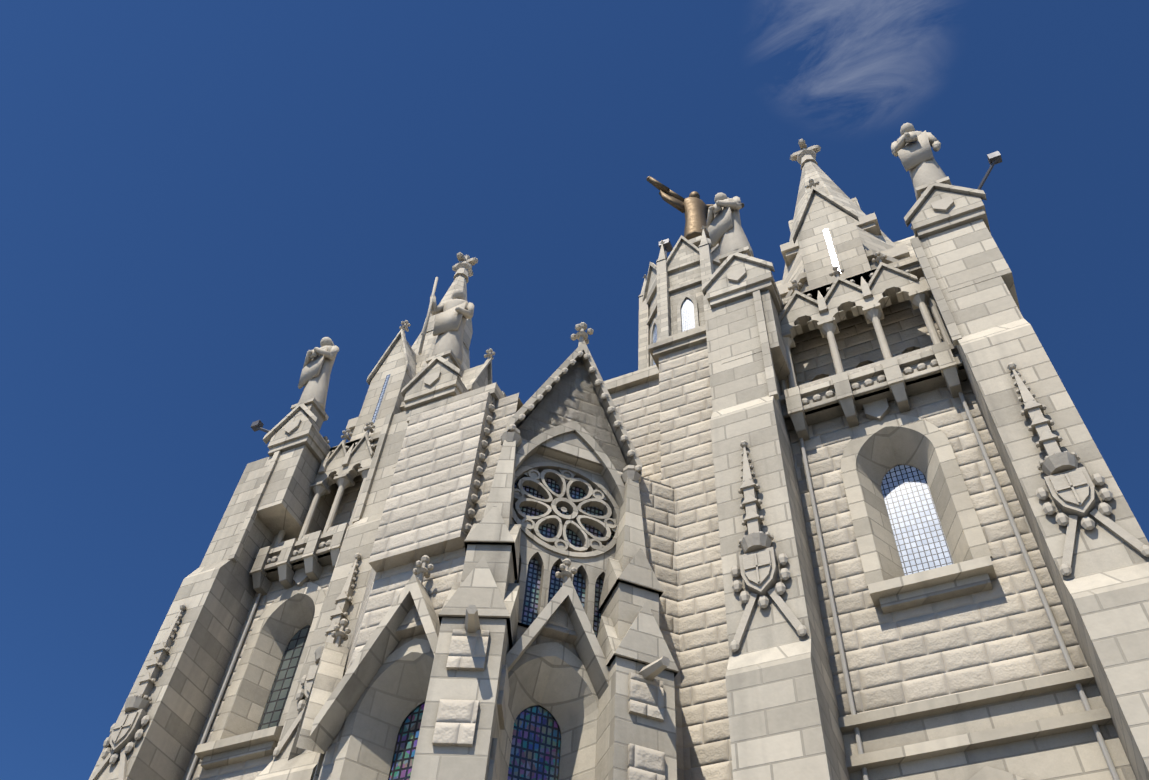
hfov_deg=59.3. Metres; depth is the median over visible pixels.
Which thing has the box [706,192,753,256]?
tower statue
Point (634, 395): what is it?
nave walls
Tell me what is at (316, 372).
tower statue
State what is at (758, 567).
tower arms
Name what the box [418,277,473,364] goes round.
tower statue
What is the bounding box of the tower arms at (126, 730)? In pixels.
[89,604,185,779]
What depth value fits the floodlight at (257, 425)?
20.45 m
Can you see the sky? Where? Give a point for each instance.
(196, 196)
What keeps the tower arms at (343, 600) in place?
attached to the tower at (260, 590)
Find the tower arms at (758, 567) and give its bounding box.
[730,440,806,651]
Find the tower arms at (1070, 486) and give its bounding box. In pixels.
[1007,362,1148,575]
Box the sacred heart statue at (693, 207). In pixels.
[646,176,743,239]
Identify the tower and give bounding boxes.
[90,252,506,779]
[638,226,720,369]
[648,139,1148,779]
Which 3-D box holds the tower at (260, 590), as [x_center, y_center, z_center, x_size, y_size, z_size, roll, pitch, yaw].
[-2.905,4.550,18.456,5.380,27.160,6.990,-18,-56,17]
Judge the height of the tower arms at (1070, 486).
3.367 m
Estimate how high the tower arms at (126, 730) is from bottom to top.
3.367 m
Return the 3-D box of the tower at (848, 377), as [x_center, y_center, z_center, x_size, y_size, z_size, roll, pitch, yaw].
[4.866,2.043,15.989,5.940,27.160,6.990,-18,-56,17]
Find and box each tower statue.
[298,337,338,410]
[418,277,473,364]
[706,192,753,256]
[891,123,951,199]
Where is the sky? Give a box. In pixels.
[0,0,1148,779]
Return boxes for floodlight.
[251,420,269,432]
[659,238,672,257]
[977,151,1001,189]
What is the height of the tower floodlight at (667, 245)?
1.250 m
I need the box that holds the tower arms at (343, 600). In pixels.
[273,553,360,756]
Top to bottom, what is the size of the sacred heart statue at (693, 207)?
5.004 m
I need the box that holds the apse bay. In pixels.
[288,322,683,779]
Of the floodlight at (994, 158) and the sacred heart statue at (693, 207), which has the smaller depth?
the floodlight at (994, 158)
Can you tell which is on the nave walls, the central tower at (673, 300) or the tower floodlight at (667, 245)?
the central tower at (673, 300)
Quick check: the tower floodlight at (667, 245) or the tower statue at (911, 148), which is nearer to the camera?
the tower statue at (911, 148)
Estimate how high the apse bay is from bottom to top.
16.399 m
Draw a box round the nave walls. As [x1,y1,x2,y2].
[519,365,660,777]

